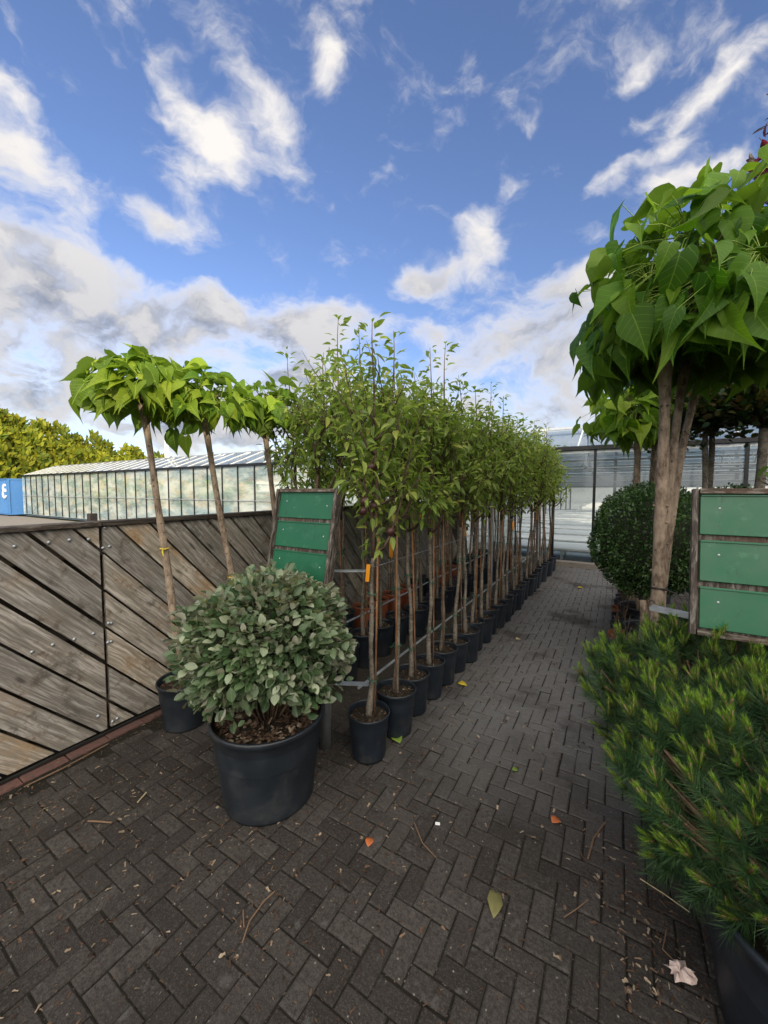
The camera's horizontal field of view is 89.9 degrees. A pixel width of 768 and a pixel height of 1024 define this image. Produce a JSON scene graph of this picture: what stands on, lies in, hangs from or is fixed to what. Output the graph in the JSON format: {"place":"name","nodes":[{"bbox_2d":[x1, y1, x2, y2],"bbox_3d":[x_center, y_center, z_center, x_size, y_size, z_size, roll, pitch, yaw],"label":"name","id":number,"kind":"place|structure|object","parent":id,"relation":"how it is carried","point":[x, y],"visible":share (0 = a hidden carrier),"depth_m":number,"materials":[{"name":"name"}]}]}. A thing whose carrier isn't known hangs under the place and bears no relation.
{"place":"outdoors","nodes":[
{"label":"outdoors","id":0,"kind":"place"},
{"bbox_2d":[0,514,74,525],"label":"concrete yard","id":1,"kind":"structure","parent":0,"point":[8,520],"depth_m":20.46,"materials":[{"name":"grey concrete"}]},
{"bbox_2d":[2,493,275,521],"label":"ground","id":2,"kind":"structure","parent":0,"point":[190,506],"depth_m":27.95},
{"bbox_2d":[0,478,59,514],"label":"blue container","id":3,"kind":"object","parent":2,"relation":"on","point":[12,497],"visible":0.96,"depth_m":24.07,"materials":[{"name":"paint"}]},
{"bbox_2d":[0,708,161,794],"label":"brick edging","id":4,"kind":"object","parent":2,"relation":"on","point":[61,760],"visible":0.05,"depth_m":2.33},
{"bbox_2d":[0,706,160,784],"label":"edging cable","id":5,"kind":"object","parent":4,"relation":"on","point":[71,749],"visible":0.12,"depth_m":2.36,"materials":[{"name":"black metal"}]},
{"bbox_2d":[0,497,467,778],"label":"timber fence","id":6,"kind":"object","parent":4,"relation":"on","point":[84,622],"visible":0.69,"depth_m":2.49,"materials":[{"name":"wood"}]},
{"bbox_2d":[0,408,258,508],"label":"conifer hedge","id":7,"kind":"object","parent":2,"relation":"on","point":[25,448],"visible":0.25,"depth_m":29.89,"materials":[{"name":"green plant"}]},
{"bbox_2d":[20,425,767,562],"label":"greenhouse","id":8,"kind":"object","parent":2,"relation":"on","point":[596,478],"visible":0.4,"depth_m":15.13,"materials":[{"name":"glass"}]},
{"bbox_2d":[466,530,590,542],"bbox_3d":[3.100,0.770,11.422,9.500,0.315,1.150,2,4,31],"label":"growing bench","id":9,"kind":"object","parent":8,"relation":"on","point":[571,538],"visible":0.02,"depth_m":10.26,"materials":[{"name":"metal"}]},
{"bbox_2d":[466,525,590,535],"bbox_3d":[3.936,0.690,12.807,9.500,0.315,1.150,2,4,31],"label":"growing bench","id":10,"kind":"object","parent":8,"relation":"on","point":[566,532],"visible":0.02,"depth_m":11.73,"materials":[{"name":"metal"}]},
{"bbox_2d":[466,521,591,530],"bbox_3d":[4.771,0.609,14.193,9.500,0.315,1.150,2,4,31],"label":"growing bench","id":11,"kind":"object","parent":8,"relation":"on","point":[568,527],"visible":0.06,"depth_m":13.32,"materials":[{"name":"metal"}]},
{"bbox_2d":[467,519,591,525],"bbox_3d":[5.606,0.528,15.579,9.500,0.315,1.150,2,4,31],"label":"growing bench","id":12,"kind":"object","parent":8,"relation":"on","point":[565,523],"visible":0.11,"depth_m":14.50,"materials":[{"name":"metal"}]},
{"bbox_2d":[469,514,598,519],"bbox_3d":[7.277,0.367,18.350,9.500,0.315,1.150,2,4,31],"label":"growing bench","id":13,"kind":"object","parent":8,"relation":"on","point":[562,517],"visible":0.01,"depth_m":17.62,"materials":[{"name":"metal"}]},
{"bbox_2d":[479,536,599,559],"bbox_3d":[2.265,0.851,10.036,9.500,0.315,1.150,2,4,31],"label":"growing bench","id":14,"kind":"object","parent":8,"relation":"on","point":[561,547],"visible":0.11,"depth_m":8.79,"materials":[{"name":"metal"}]},
{"bbox_2d":[505,517,591,522],"bbox_3d":[6.442,0.448,16.964,9.500,0.315,1.150,2,4,31],"label":"growing bench","id":15,"kind":"object","parent":8,"relation":"on","point":[568,520],"visible":0.03,"depth_m":15.91,"materials":[{"name":"metal"}]},
{"bbox_2d":[467,552,603,569],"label":"kerb","id":16,"kind":"structure","parent":2,"relation":"on","point":[577,564],"depth_m":7.92,"materials":[{"name":"concrete"}]},
{"bbox_2d":[0,562,733,1023],"bbox_3d":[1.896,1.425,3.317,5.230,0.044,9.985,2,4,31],"label":"paving","id":17,"kind":"structure","parent":0,"point":[102,998],"depth_m":1.58,"materials":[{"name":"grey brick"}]},
{"bbox_2d":[24,744,107,786],"bbox_3d":[-1.824,1.464,2.233,0.025,0.013,0.400,2,4,31],"label":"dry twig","id":18,"kind":"object","parent":17,"relation":"on","point":[65,766],"visible":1,"depth_m":2.21,"materials":[{"name":"brown wood"}]},
{"bbox_2d":[58,342,205,733],"bbox_3d":[-1.571,0.178,2.587,0.927,2.545,0.846,2,4,31],"label":"potted catalpa","id":19,"kind":"object","parent":17,"relation":"on","point":[108,393],"visible":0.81,"depth_m":2.41,"materials":[{"name":"green plant"}]},
{"bbox_2d":[138,357,271,579],"bbox_3d":[-1.354,0.184,2.907,0.857,2.494,0.994,2,4,31],"label":"potted catalpa","id":20,"kind":"object","parent":17,"relation":"on","point":[212,408],"visible":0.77,"depth_m":2.71,"materials":[{"name":"green plant"}]},
{"bbox_2d":[162,559,357,826],"bbox_3d":[-0.595,0.865,1.982,0.964,1.242,0.957,2,4,31],"label":"potted silverberry","id":21,"kind":"object","parent":17,"relation":"on","point":[265,651],"visible":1,"depth_m":1.79,"materials":[{"name":"green plant"}]},
{"bbox_2d":[267,489,368,750],"bbox_3d":[-0.412,0.659,2.395,0.629,1.606,0.274,2,4,31],"label":"sign stand","id":22,"kind":"object","parent":17,"relation":"on","point":[304,530],"visible":0.83,"depth_m":2.34,"materials":[{"name":"wood"}]},
{"bbox_2d":[0,569,718,1023],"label":"leaf litter","id":23,"kind":"object","parent":17,"relation":"on","point":[626,989],"visible":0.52,"depth_m":1.56,"materials":[{"name":"brown plant"}]},
{"bbox_2d":[309,312,444,764],"bbox_3d":[-0.077,0.162,2.224,0.717,2.619,0.707,-2,4,-25],"label":"potted fruit tree","id":24,"kind":"object","parent":17,"relation":"on","point":[368,721],"visible":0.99,"depth_m":2.23,"materials":[{"name":"green plant"}]},
{"bbox_2d":[344,331,447,737],"bbox_3d":[0.053,0.131,2.529,0.672,2.644,0.749,2,2,35],"label":"potted fruit tree","id":25,"kind":"object","parent":17,"relation":"on","point":[396,694],"visible":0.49,"depth_m":2.49,"materials":[{"name":"green plant"}]},
{"bbox_2d":[362,361,460,716],"bbox_3d":[0.182,0.196,2.757,0.746,2.488,0.760,-2,4,-23],"label":"potted fruit tree","id":26,"kind":"object","parent":17,"relation":"on","point":[417,675],"visible":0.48,"depth_m":2.71,"materials":[{"name":"green plant"}]},
{"bbox_2d":[395,345,477,699],"bbox_3d":[0.409,0.090,2.947,0.711,2.679,0.623,1,3,26],"label":"potted fruit tree","id":27,"kind":"object","parent":17,"relation":"on","point":[433,663],"visible":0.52,"depth_m":2.91,"materials":[{"name":"green plant"}]},
{"bbox_2d":[408,341,483,685],"bbox_3d":[0.456,0.040,3.112,0.660,2.758,0.732,1,3,14],"label":"potted fruit tree","id":28,"kind":"object","parent":17,"relation":"on","point":[447,651],"visible":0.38,"depth_m":3.10,"materials":[{"name":"green plant"}]},
{"bbox_2d":[426,403,500,673],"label":"potted fruit tree","id":29,"kind":"object","parent":17,"relation":"on","point":[461,642],"visible":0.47,"depth_m":3.35,"materials":[{"name":"green plant"}]},
{"bbox_2d":[432,372,498,662],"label":"potted fruit tree","id":30,"kind":"object","parent":17,"relation":"on","point":[470,632],"visible":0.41,"depth_m":3.58,"materials":[{"name":"green plant"}]},
{"bbox_2d":[451,383,518,650],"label":"potted fruit tree","id":31,"kind":"object","parent":17,"relation":"on","point":[475,620],"visible":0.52,"depth_m":3.78,"materials":[{"name":"green plant"}]},
{"bbox_2d":[465,405,521,643],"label":"potted fruit tree","id":32,"kind":"object","parent":17,"relation":"on","point":[488,617],"visible":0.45,"depth_m":3.99,"materials":[{"name":"green plant"}]},
{"bbox_2d":[465,382,522,634],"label":"potted fruit tree","id":33,"kind":"object","parent":17,"relation":"on","point":[490,608],"visible":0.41,"depth_m":4.25,"materials":[{"name":"green plant"}]},
{"bbox_2d":[487,888,502,917],"bbox_3d":[0.433,1.510,1.494,0.059,0.032,0.132,2,4,31],"label":"fallen leaf","id":34,"kind":"object","parent":17,"relation":"on","point":[494,899],"visible":1,"depth_m":1.48,"materials":[{"name":"yellow plant"}]},
{"bbox_2d":[474,394,539,627],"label":"potted fruit tree","id":35,"kind":"object","parent":17,"relation":"on","point":[501,604],"visible":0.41,"depth_m":4.40,"materials":[{"name":"green plant"}]},
{"bbox_2d":[487,418,529,621],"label":"potted fruit tree","id":36,"kind":"object","parent":17,"relation":"on","point":[507,598],"visible":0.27,"depth_m":4.72,"materials":[{"name":"green plant"}]},
{"bbox_2d":[490,416,539,615],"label":"potted fruit tree","id":37,"kind":"object","parent":17,"relation":"on","point":[507,591],"visible":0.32,"depth_m":4.91,"materials":[{"name":"green plant"}]},
{"bbox_2d":[498,413,539,609],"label":"potted fruit tree","id":38,"kind":"object","parent":17,"relation":"on","point":[516,588],"visible":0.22,"depth_m":5.12,"materials":[{"name":"green plant"}]},
{"bbox_2d":[505,422,543,603],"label":"potted fruit tree","id":39,"kind":"object","parent":17,"relation":"on","point":[519,583],"visible":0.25,"depth_m":5.37,"materials":[{"name":"green plant"}]},
{"bbox_2d":[515,412,542,599],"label":"potted fruit tree","id":40,"kind":"object","parent":17,"relation":"on","point":[526,581],"visible":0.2,"depth_m":5.56,"materials":[{"name":"green plant"}]},
{"bbox_2d":[517,429,559,588],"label":"potted fruit tree","id":41,"kind":"object","parent":17,"relation":"on","point":[538,571],"visible":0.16,"depth_m":6.23,"materials":[{"name":"green plant"}]},
{"bbox_2d":[522,437,557,591],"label":"potted fruit tree","id":42,"kind":"object","parent":17,"relation":"on","point":[533,573],"visible":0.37,"depth_m":6.00,"materials":[{"name":"green plant"}]},
{"bbox_2d":[519,420,561,595],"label":"potted fruit tree","id":43,"kind":"object","parent":17,"relation":"on","point":[531,578],"visible":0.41,"depth_m":5.78,"materials":[{"name":"green plant"}]},
{"bbox_2d":[528,431,558,584],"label":"potted fruit tree","id":44,"kind":"object","parent":17,"relation":"on","point":[535,560],"visible":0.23,"depth_m":6.45,"materials":[{"name":"green plant"}]},
{"bbox_2d":[536,434,564,581],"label":"potted fruit tree","id":45,"kind":"object","parent":17,"relation":"on","point":[544,571],"visible":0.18,"depth_m":6.69,"materials":[{"name":"green plant"}]},
{"bbox_2d":[534,422,567,578],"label":"potted fruit tree","id":46,"kind":"object","parent":17,"relation":"on","point":[543,522],"visible":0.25,"depth_m":6.82,"materials":[{"name":"green plant"}]},
{"bbox_2d":[541,431,564,576],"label":"potted fruit tree","id":47,"kind":"object","parent":17,"relation":"on","point":[550,568],"visible":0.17,"depth_m":7.10,"materials":[{"name":"green plant"}]},
{"bbox_2d":[544,440,568,570],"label":"potted fruit tree","id":48,"kind":"object","parent":17,"relation":"on","point":[550,555],"visible":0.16,"depth_m":7.55,"materials":[{"name":"green plant"}]},
{"bbox_2d":[544,453,573,569],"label":"potted fruit tree","id":49,"kind":"object","parent":17,"relation":"on","point":[554,505],"visible":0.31,"depth_m":7.32,"materials":[{"name":"green plant"}]},
{"bbox_2d":[609,600,631,628],"bbox_3d":[2.432,1.129,3.919,0.238,0.491,0.238,2,4,31],"label":"plant pot","id":50,"kind":"object","parent":17,"relation":"on","point":[611,622],"visible":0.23,"depth_m":3.95,"materials":[{"name":"black plastic"}]},
{"bbox_2d":[608,605,632,639],"bbox_3d":[2.263,1.144,3.659,0.238,0.491,0.238,2,4,31],"label":"plant pot","id":51,"kind":"object","parent":17,"relation":"on","point":[610,631],"visible":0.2,"depth_m":3.69,"materials":[{"name":"ceramic"}]},
{"bbox_2d":[611,591,635,619],"bbox_3d":[2.600,1.114,4.179,0.238,0.491,0.238,2,4,31],"label":"plant pot","id":52,"kind":"object","parent":17,"relation":"on","point":[620,615],"visible":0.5,"depth_m":4.18,"materials":[{"name":"black plastic"}]},
{"bbox_2d":[594,479,653,619],"bbox_3d":[2.848,0.496,4.240,0.978,1.718,0.966,2,4,31],"label":"clipped ball shrub","id":53,"kind":"object","parent":17,"relation":"on","point":[634,610],"visible":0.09,"depth_m":4.21,"materials":[{"name":"green plant"}]},
{"bbox_2d":[572,386,697,608],"bbox_3d":[2.815,-0.187,4.432,1.218,3.059,1.054,2,4,31],"label":"potted catalpa","id":54,"kind":"object","parent":17,"relation":"on","point":[624,429],"visible":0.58,"depth_m":4.23,"materials":[{"name":"green plant"}]},
{"bbox_2d":[586,482,690,637],"bbox_3d":[2.481,0.558,3.590,1.084,1.668,1.071,2,4,31],"label":"clipped ball shrub","id":55,"kind":"object","parent":17,"relation":"on","point":[623,540],"visible":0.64,"depth_m":3.35,"materials":[{"name":"green plant"}]},
{"bbox_2d":[637,600,645,654],"bbox_3d":[2.050,1.053,3.071,0.072,0.702,0.053,-2,4,-32],"label":"timber stake","id":56,"kind":"object","parent":17,"relation":"on","point":[643,606],"visible":0.31,"depth_m":3.05,"materials":[{"name":"brown wood"}]},
{"bbox_2d":[607,386,698,597],"bbox_3d":[3.276,-0.190,4.690,1.067,3.034,1.122,2,4,31],"label":"potted catalpa","id":57,"kind":"object","parent":17,"relation":"on","point":[652,473],"visible":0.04,"depth_m":4.69,"materials":[{"name":"green plant"}]},
{"bbox_2d":[632,430,701,603],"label":"standard tree","id":58,"kind":"object","parent":17,"relation":"on","point":[668,600],"visible":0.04,"depth_m":5.36,"materials":[{"name":"green plant"}]},
{"bbox_2d":[569,144,767,735],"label":"potted catalpa","id":59,"kind":"object","parent":17,"relation":"on","point":[625,323],"visible":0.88,"depth_m":1.86,"materials":[{"name":"green plant"}]},
{"bbox_2d":[571,601,767,889],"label":"potted pine","id":60,"kind":"object","parent":17,"relation":"on","point":[663,641],"visible":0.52,"depth_m":1.61,"materials":[{"name":"green plant"}]},
{"bbox_2d":[592,653,767,1023],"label":"potted pine","id":61,"kind":"object","parent":17,"relation":"on","point":[724,856],"visible":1,"depth_m":1.11,"materials":[{"name":"green plant"}]},
{"bbox_2d":[664,959,697,984],"bbox_3d":[0.986,1.510,1.271,0.095,0.030,0.073,0,3,-3],"label":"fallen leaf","id":62,"kind":"object","parent":17,"relation":"on","point":[681,971],"visible":1,"depth_m":1.26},
{"bbox_2d":[621,226,767,593],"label":"potted catalpa","id":63,"kind":"object","parent":17,"relation":"on","point":[685,364],"visible":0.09,"depth_m":2.47,"materials":[{"name":"brown plant"}]},
{"bbox_2d":[626,244,765,670],"bbox_3d":[2.154,-0.159,2.629,1.242,3.212,1.126,-1,3,-15],"label":"potted catalpa","id":64,"kind":"object","parent":17,"relation":"on","point":[687,424],"visible":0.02,"depth_m":2.70,"materials":[{"name":"brown plant"}]},
{"bbox_2d":[654,383,755,640],"bbox_3d":[3.306,-0.149,3.946,1.081,3.040,1.197,2,4,31],"label":"standard tree","id":65,"kind":"object","parent":17,"relation":"on","point":[705,434],"visible":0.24,"depth_m":3.92,"materials":[{"name":"green plant"}]},
{"bbox_2d":[649,488,767,644],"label":"sign stand","id":66,"kind":"object","parent":17,"relation":"on","point":[728,576],"visible":0.99,"depth_m":1.48,"materials":[{"name":"wood"}]},
{"bbox_2d":[672,384,759,487],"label":"standard tree","id":67,"kind":"object","parent":17,"relation":"on","point":[711,458],"visible":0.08,"depth_m":4.04,"materials":[{"name":"brown plant"}]},
{"bbox_2d":[671,381,767,487],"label":"standard tree","id":68,"kind":"object","parent":17,"relation":"on","point":[752,410],"visible":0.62,"depth_m":3.45,"materials":[{"name":"green plant"}]},
{"bbox_2d":[746,94,767,205],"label":"red leaved tree","id":69,"kind":"object","parent":17,"relation":"on","point":[758,159],"visible":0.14,"depth_m":2.62,"materials":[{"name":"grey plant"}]},
{"bbox_2d":[0,0,767,488],"label":"sky","id":70,"kind":"structure","parent":0,"point":[218,182],"materials":[{"name":"blue"}]},
{"bbox_2d":[346,547,498,622],"bbox_3d":[1.002,0.854,5.642,0.017,0.017,6.200,2,4,31],"label":"support rail","id":71,"kind":"object","parent":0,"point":[354,618],"visible":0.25,"depth_m":4.11,"materials":[{"name":"metal"}]},
{"bbox_2d":[331,563,528,718],"bbox_3d":[1.074,1.267,5.681,1.635,0.020,6.500,2,4,31],"label":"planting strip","id":72,"kind":"object","parent":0,"point":[351,694],"visible":0.1,"depth_m":3.62,"materials":[{"name":"brown soil"}]},
{"bbox_2d":[222,372,308,515],"bbox_3d":[-1.005,0.105,3.410,0.733,2.595,0.615,-2,4,-26],"label":"potted catalpa","id":73,"kind":"object","parent":72,"relation":"on","point":[273,414],"visible":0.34,"depth_m":3.28,"materials":[{"name":"green plant"}]},
{"bbox_2d":[250,346,327,488],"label":"potted fruit tree","id":74,"kind":"object","parent":72,"relation":"on","point":[277,457],"visible":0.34,"depth_m":3.35,"materials":[{"name":"green plant"}]},
{"bbox_2d":[274,372,340,488],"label":"potted fruit tree","id":75,"kind":"object","parent":72,"relation":"on","point":[312,484],"visible":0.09,"depth_m":3.73,"materials":[{"name":"green plant"}]},
{"bbox_2d":[269,348,367,689],"bbox_3d":[-0.508,0.100,2.845,0.632,2.667,0.746,-1,3,-28],"label":"potted fruit tree","id":76,"kind":"object","parent":72,"relation":"on","point":[312,459],"visible":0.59,"depth_m":2.79,"materials":[{"name":"green plant"}]},
{"bbox_2d":[286,314,377,681],"bbox_3d":[-0.379,-0.047,3.086,0.660,2.937,0.732,2,4,24],"label":"potted fruit tree","id":77,"kind":"object","parent":72,"relation":"on","point":[353,671],"visible":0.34,"depth_m":2.99,"materials":[{"name":"green plant"}]},
{"bbox_2d":[307,361,365,632],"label":"potted fruit tree","id":78,"kind":"object","parent":72,"relation":"on","point":[350,615],"visible":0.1,"depth_m":4.08,"materials":[{"name":"green plant"}]},
{"bbox_2d":[343,359,375,627],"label":"potted fruit tree","id":79,"kind":"object","parent":72,"relation":"on","point":[356,606],"visible":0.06,"depth_m":4.31,"materials":[{"name":"green plant"}]},
{"bbox_2d":[330,325,390,668],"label":"potted fruit tree","id":80,"kind":"object","parent":72,"relation":"on","point":[360,634],"visible":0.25,"depth_m":3.41,"materials":[{"name":"green plant"}]},
{"bbox_2d":[351,386,388,617],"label":"potted fruit tree","id":81,"kind":"object","parent":72,"relation":"on","point":[385,606],"visible":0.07,"depth_m":4.63,"materials":[{"name":"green plant"}]},
{"bbox_2d":[349,374,411,656],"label":"potted fruit tree","id":82,"kind":"object","parent":72,"relation":"on","point":[385,626],"visible":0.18,"depth_m":3.68,"materials":[{"name":"green plant"}]},
{"bbox_2d":[382,372,403,610],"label":"potted fruit tree","id":83,"kind":"object","parent":72,"relation":"on","point":[389,594],"visible":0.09,"depth_m":4.90,"materials":[{"name":"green plant"}]},
{"bbox_2d":[368,377,428,644],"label":"potted fruit tree","id":84,"kind":"object","parent":72,"relation":"on","point":[404,615],"visible":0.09,"depth_m":3.96,"materials":[{"name":"green plant"}]},
{"bbox_2d":[400,394,417,607],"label":"potted fruit tree","id":85,"kind":"object","parent":72,"relation":"on","point":[405,596],"visible":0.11,"depth_m":5.21,"materials":[{"name":"brown plant"}]},
{"bbox_2d":[397,406,437,625],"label":"potted fruit tree","id":86,"kind":"object","parent":72,"relation":"on","point":[424,600],"visible":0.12,"depth_m":4.51,"materials":[{"name":"brown plant"}]},
{"bbox_2d":[393,374,442,636],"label":"potted fruit tree","id":87,"kind":"object","parent":72,"relation":"on","point":[421,611],"visible":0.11,"depth_m":4.22,"materials":[{"name":"brown plant"}]},
{"bbox_2d":[410,470,426,595],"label":"potted fruit tree","id":88,"kind":"object","parent":72,"relation":"on","point":[415,570],"visible":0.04,"depth_m":5.49,"materials":[{"name":"brown plant"}]},
{"bbox_2d":[422,412,434,596],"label":"potted fruit tree","id":89,"kind":"object","parent":72,"relation":"on","point":[426,577],"visible":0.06,"depth_m":5.76,"materials":[{"name":"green plant"}]},
{"bbox_2d":[426,388,447,619],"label":"potted fruit tree","id":90,"kind":"object","parent":72,"relation":"on","point":[437,605],"visible":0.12,"depth_m":4.71,"materials":[{"name":"brown plant"}]},
{"bbox_2d":[432,407,447,591],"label":"potted fruit tree","id":91,"kind":"object","parent":72,"relation":"on","point":[439,572],"visible":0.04,"depth_m":6.04,"materials":[{"name":"brown plant"}]},
{"bbox_2d":[434,380,463,612],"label":"potted fruit tree","id":92,"kind":"object","parent":72,"relation":"on","point":[449,591],"visible":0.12,"depth_m":5.00,"materials":[{"name":"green plant"}]},
{"bbox_2d":[441,407,465,606],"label":"potted fruit tree","id":93,"kind":"object","parent":72,"relation":"on","point":[450,583],"visible":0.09,"depth_m":5.25,"materials":[{"name":"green plant"}]},
{"bbox_2d":[445,413,462,581],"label":"potted fruit tree","id":94,"kind":"object","parent":72,"relation":"on","point":[454,572],"visible":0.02,"depth_m":6.57,"materials":[{"name":"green plant"}]},
{"bbox_2d":[452,415,478,596],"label":"potted fruit tree","id":95,"kind":"object","parent":72,"relation":"on","point":[469,579],"visible":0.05,"depth_m":5.74,"materials":[{"name":"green plant"}]},
{"bbox_2d":[452,417,479,601],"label":"potted fruit tree","id":96,"kind":"object","parent":72,"relation":"on","point":[455,580],"visible":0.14,"depth_m":5.52,"materials":[{"name":"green plant"}]},
{"bbox_2d":[466,403,479,587],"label":"potted fruit tree","id":97,"kind":"object","parent":72,"relation":"on","point":[478,578],"visible":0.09,"depth_m":6.25,"materials":[{"name":"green plant"}]},
{"bbox_2d":[467,431,483,591],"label":"potted fruit tree","id":98,"kind":"object","parent":72,"relation":"on","point":[470,572],"visible":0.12,"depth_m":6.03,"materials":[{"name":"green plant"}]},
{"bbox_2d":[478,412,494,584],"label":"potted fruit tree","id":99,"kind":"object","parent":72,"relation":"on","point":[485,570],"visible":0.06,"depth_m":6.46,"materials":[{"name":"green plant"}]},
{"bbox_2d":[487,497,493,597],"bbox_3d":[1.560,0.424,5.631,0.060,1.700,0.060,2,4,31],"label":"steel post","id":100,"kind":"object","parent":72,"relation":"on","point":[491,552],"visible":0.22,"depth_m":5.62,"materials":[{"name":"metal"}]},
{"bbox_2d":[484,427,499,561],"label":"potted fruit tree","id":101,"kind":"object","parent":72,"relation":"on","point":[494,538],"visible":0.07,"depth_m":7.27,"materials":[{"name":"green plant"}]},
{"bbox_2d":[493,422,499,577],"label":"potted fruit tree","id":102,"kind":"object","parent":72,"relation":"on","point":[496,552],"visible":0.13,"depth_m":6.96,"materials":[{"name":"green plant"}]},
{"bbox_2d":[535,510,538,557],"bbox_3d":[3.176,0.257,7.944,0.074,1.765,0.074,2,4,31],"label":"steel post","id":103,"kind":"object","parent":72,"relation":"on","point":[538,535],"visible":0.07,"depth_m":7.93,"materials":[{"name":"grey metal"}]},
{"bbox_2d":[357,549,538,688],"bbox_3d":[1.531,0.904,5.127,0.017,0.017,6.540,2,4,31],"label":"support rail","id":104,"kind":"object","parent":103,"relation":"attached to","point":[393,661],"visible":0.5,"depth_m":3.05,"materials":[{"name":"metal"}]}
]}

